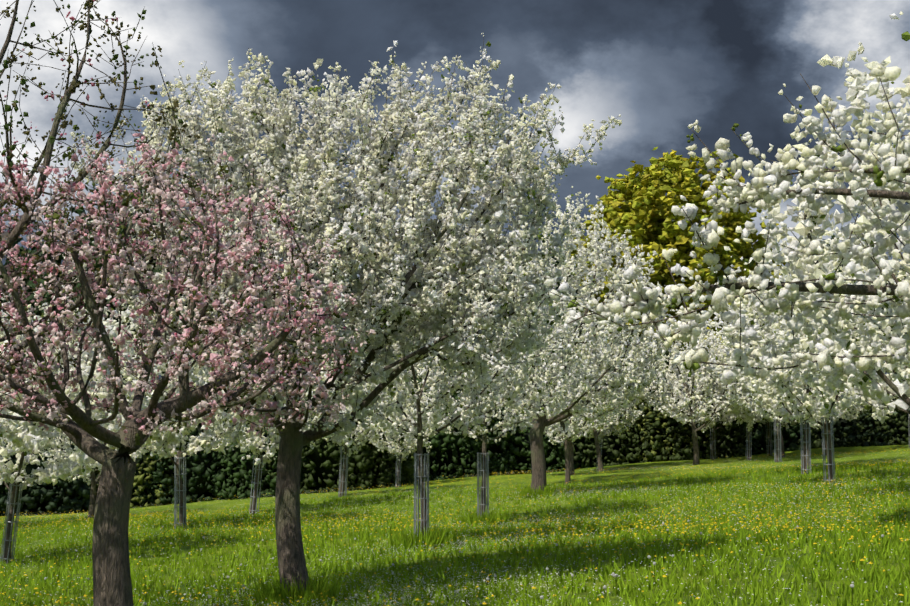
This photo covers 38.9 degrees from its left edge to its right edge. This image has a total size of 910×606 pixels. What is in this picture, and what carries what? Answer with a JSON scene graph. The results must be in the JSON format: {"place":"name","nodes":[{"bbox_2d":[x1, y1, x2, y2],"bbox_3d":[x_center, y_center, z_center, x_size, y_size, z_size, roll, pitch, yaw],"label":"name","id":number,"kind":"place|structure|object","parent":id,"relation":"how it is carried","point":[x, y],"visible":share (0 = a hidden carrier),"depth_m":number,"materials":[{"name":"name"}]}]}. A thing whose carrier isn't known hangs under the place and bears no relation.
{"place":"outdoors","nodes":[
{"label":"outdoors","id":0,"kind":"place"},
{"bbox_2d":[0,445,909,605],"bbox_3d":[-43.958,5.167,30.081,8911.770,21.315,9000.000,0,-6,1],"label":"meadow ground","id":1,"kind":"structure","parent":0,"point":[622,474],"depth_m":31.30,"materials":[{"name":"green plant"}]},
{"bbox_2d":[0,325,59,458],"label":"orchard tree","id":2,"kind":"object","parent":1,"relation":"on","point":[17,424],"visible":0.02,"depth_m":43.45,"materials":[{"name":"white plant"}]},
{"bbox_2d":[0,227,65,402],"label":"tree","id":3,"kind":"object","parent":1,"relation":"on","point":[30,252],"visible":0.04,"depth_m":73.64,"materials":[{"name":"white plant"}]},
{"bbox_2d":[0,283,167,563],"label":"orchard tree","id":4,"kind":"object","parent":1,"relation":"on","point":[26,436],"visible":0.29,"depth_m":27.54,"materials":[{"name":"white plant"}]},
{"bbox_2d":[37,367,146,517],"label":"orchard tree","id":5,"kind":"object","parent":1,"relation":"on","point":[93,480],"visible":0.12,"depth_m":50.49,"materials":[{"name":"white plant"}]},
{"bbox_2d":[0,0,205,376],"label":"apple tree","id":6,"kind":"object","parent":1,"relation":"on","point":[23,223],"visible":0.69,"depth_m":14.49,"materials":[{"name":"pink plant"}]},
{"bbox_2d":[22,189,213,387],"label":"tree","id":7,"kind":"object","parent":1,"relation":"on","point":[60,257],"visible":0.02,"depth_m":66.62,"materials":[{"name":"white plant"}]},
{"bbox_2d":[58,291,312,528],"bbox_3d":[-7.643,2.897,36.158,6.849,7.297,6.800,-3,-7,26],"label":"orchard tree","id":8,"kind":"object","parent":1,"relation":"on","point":[163,443],"visible":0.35,"depth_m":35.55,"materials":[{"name":"white plant"}]},
{"bbox_2d":[0,129,375,605],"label":"blossoming tree","id":9,"kind":"object","parent":1,"relation":"on","point":[112,585],"visible":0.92,"depth_m":13.11,"materials":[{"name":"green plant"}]},
{"bbox_2d":[186,324,336,513],"bbox_3d":[-6.769,3.536,43.827,6.167,7.847,5.876,6,-5,-30],"label":"orchard tree","id":10,"kind":"object","parent":1,"relation":"on","point":[254,446],"visible":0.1,"depth_m":43.65,"materials":[{"name":"white plant"}]},
{"bbox_2d":[279,221,364,329],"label":"tree","id":11,"kind":"object","parent":1,"relation":"on","point":[317,265],"depth_m":72.78,"materials":[{"name":"white plant"}]},
{"bbox_2d":[62,33,622,595],"bbox_3d":[-1.527,0.275,17.132,7.523,7.758,4.280,0,-6,1],"label":"pear tree","id":12,"kind":"object","parent":1,"relation":"on","point":[480,253],"visible":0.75,"depth_m":16.56,"materials":[{"name":"white plant"}]},
{"bbox_2d":[295,330,414,496],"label":"orchard tree","id":13,"kind":"object","parent":1,"relation":"on","point":[346,442],"visible":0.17,"depth_m":51.68,"materials":[{"name":"white plant"}]},
{"bbox_2d":[358,371,437,487],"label":"orchard tree","id":14,"kind":"object","parent":1,"relation":"on","point":[407,440],"visible":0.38,"depth_m":59.76,"materials":[{"name":"white plant"}]},
{"bbox_2d":[383,275,456,382],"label":"tree","id":15,"kind":"object","parent":1,"relation":"on","point":[425,358],"visible":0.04,"depth_m":79.84,"materials":[{"name":"white plant"}]},
{"bbox_2d":[295,201,577,536],"bbox_3d":[-0.437,1.337,24.421,5.335,7.009,5.319,1,-6,-11],"label":"young tree","id":16,"kind":"object","parent":1,"relation":"on","point":[441,378],"visible":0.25,"depth_m":23.95,"materials":[{"name":"white plant"}]},
{"bbox_2d":[0,346,909,515],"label":"hedge row","id":17,"kind":"object","parent":1,"relation":"on","point":[652,435],"visible":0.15,"depth_m":65.33,"materials":[{"name":"green plant"}]},
{"bbox_2d":[0,448,909,605],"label":"meadow flowers","id":18,"kind":"object","parent":1,"relation":"on","point":[533,587],"visible":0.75,"depth_m":24.00,"materials":[{"name":"yellow plant"}]},
{"bbox_2d":[392,271,589,515],"bbox_3d":[0.666,2.016,31.136,4.938,7.185,5.298,-2,-7,22],"label":"young tree","id":19,"kind":"object","parent":1,"relation":"on","point":[507,423],"visible":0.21,"depth_m":30.79,"materials":[{"name":"white plant"}]},
{"bbox_2d":[503,234,586,342],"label":"tree","id":20,"kind":"object","parent":1,"relation":"on","point":[553,257],"depth_m":81.83,"materials":[{"name":"white plant"}]},
{"bbox_2d":[506,303,625,484],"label":"orchard tree","id":21,"kind":"object","parent":1,"relation":"on","point":[575,433],"visible":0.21,"depth_m":49.08,"materials":[{"name":"white plant"}]},
{"bbox_2d":[512,335,624,474],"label":"orchard tree","id":22,"kind":"object","parent":1,"relation":"on","point":[568,422],"visible":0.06,"depth_m":56.64,"materials":[{"name":"white plant"}]},
{"bbox_2d":[472,186,677,493],"bbox_3d":[3.766,1.401,41.613,6.402,10.174,6.685,5,-8,-41],"label":"old tree","id":23,"kind":"object","parent":1,"relation":"on","point":[601,262],"visible":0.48,"depth_m":40.79,"materials":[{"name":"white plant"}]},
{"bbox_2d":[552,302,658,471],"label":"orchard tree","id":24,"kind":"object","parent":1,"relation":"on","point":[608,424],"visible":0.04,"depth_m":63.20,"materials":[{"name":"white plant"}]},
{"bbox_2d":[575,371,647,470],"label":"orchard tree","id":25,"kind":"object","parent":1,"relation":"on","point":[618,427],"visible":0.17,"depth_m":65.37,"materials":[{"name":"white plant"}]},
{"bbox_2d":[565,147,788,354],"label":"yellow green tree","id":26,"kind":"object","parent":1,"relation":"on","point":[644,214],"visible":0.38,"depth_m":88.94,"materials":[{"name":"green plant"}]},
{"bbox_2d":[632,311,751,464],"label":"orchard tree","id":27,"kind":"object","parent":1,"relation":"on","point":[688,413],"visible":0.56,"depth_m":63.00,"materials":[{"name":"white plant"}]},
{"bbox_2d":[653,338,745,459],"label":"orchard tree","id":28,"kind":"object","parent":1,"relation":"on","point":[723,419],"visible":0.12,"depth_m":68.54,"materials":[{"name":"white plant"}]},
{"bbox_2d":[543,64,909,385],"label":"pear tree","id":29,"kind":"object","parent":1,"relation":"on","point":[895,165],"visible":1,"depth_m":8.79,"materials":[{"name":"white plant"}]},
{"bbox_2d":[708,345,772,455],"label":"orchard tree","id":30,"kind":"object","parent":1,"relation":"on","point":[769,445],"depth_m":70.16,"materials":[{"name":"brown plant"}]},
{"bbox_2d":[697,337,786,459],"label":"orchard tree","id":31,"kind":"object","parent":1,"relation":"on","point":[748,418],"visible":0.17,"depth_m":64.13,"materials":[{"name":"white plant"}]},
{"bbox_2d":[705,319,817,461],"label":"orchard tree","id":32,"kind":"object","parent":1,"relation":"on","point":[764,411],"visible":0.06,"depth_m":60.36,"materials":[{"name":"white plant"}]},
{"bbox_2d":[741,403,799,456],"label":"orchard tree","id":33,"kind":"object","parent":1,"relation":"on","point":[792,422],"visible":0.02,"depth_m":66.64,"materials":[{"name":"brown plant"}]},
{"bbox_2d":[714,272,872,473],"bbox_3d":[11.750,2.147,43.806,6.167,7.847,5.875,5,-8,-39],"label":"orchard tree","id":34,"kind":"object","parent":1,"relation":"on","point":[807,434],"visible":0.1,"depth_m":43.72,"materials":[{"name":"white plant"}]},
{"bbox_2d":[740,315,855,465],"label":"orchard tree","id":35,"kind":"object","parent":1,"relation":"on","point":[786,413],"visible":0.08,"depth_m":51.24,"materials":[{"name":"white plant"}]},
{"bbox_2d":[708,226,905,483],"bbox_3d":[10.370,1.345,36.457,5.973,8.076,6.027,5,-8,-40],"label":"orchard tree","id":36,"kind":"object","parent":1,"relation":"on","point":[760,323],"visible":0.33,"depth_m":36.15,"materials":[{"name":"white plant"}]},
{"bbox_2d":[758,11,909,409],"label":"orchard tree","id":37,"kind":"object","parent":1,"relation":"on","point":[810,219],"visible":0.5,"depth_m":20.49,"materials":[{"name":"white plant"}]},
{"bbox_2d":[769,202,909,423],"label":"orchard tree","id":38,"kind":"object","parent":1,"relation":"on","point":[861,392],"visible":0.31,"depth_m":28.18,"materials":[{"name":"white plant"}]},
{"bbox_2d":[810,385,872,454],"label":"orchard tree","id":39,"kind":"object","parent":1,"relation":"on","point":[851,416],"visible":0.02,"depth_m":65.57,"materials":[{"name":"white plant"}]},
{"bbox_2d":[815,386,870,421],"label":"orchard tree","id":40,"kind":"object","parent":1,"relation":"on","point":[846,414],"depth_m":70.12,"materials":[{"name":"white plant"}]},
{"bbox_2d":[806,234,898,372],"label":"tree","id":41,"kind":"object","parent":1,"relation":"on","point":[832,236],"depth_m":82.80,"materials":[{"name":"white plant"}]},
{"bbox_2d":[880,336,909,447],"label":"orchard tree","id":42,"kind":"object","parent":1,"relation":"on","point":[882,382],"visible":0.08,"depth_m":65.97,"materials":[{"name":"white plant"}]},
{"bbox_2d":[0,0,909,378],"label":"sky","id":43,"kind":"structure","parent":0,"point":[664,66],"materials":[{"name":"grey"}]}
]}

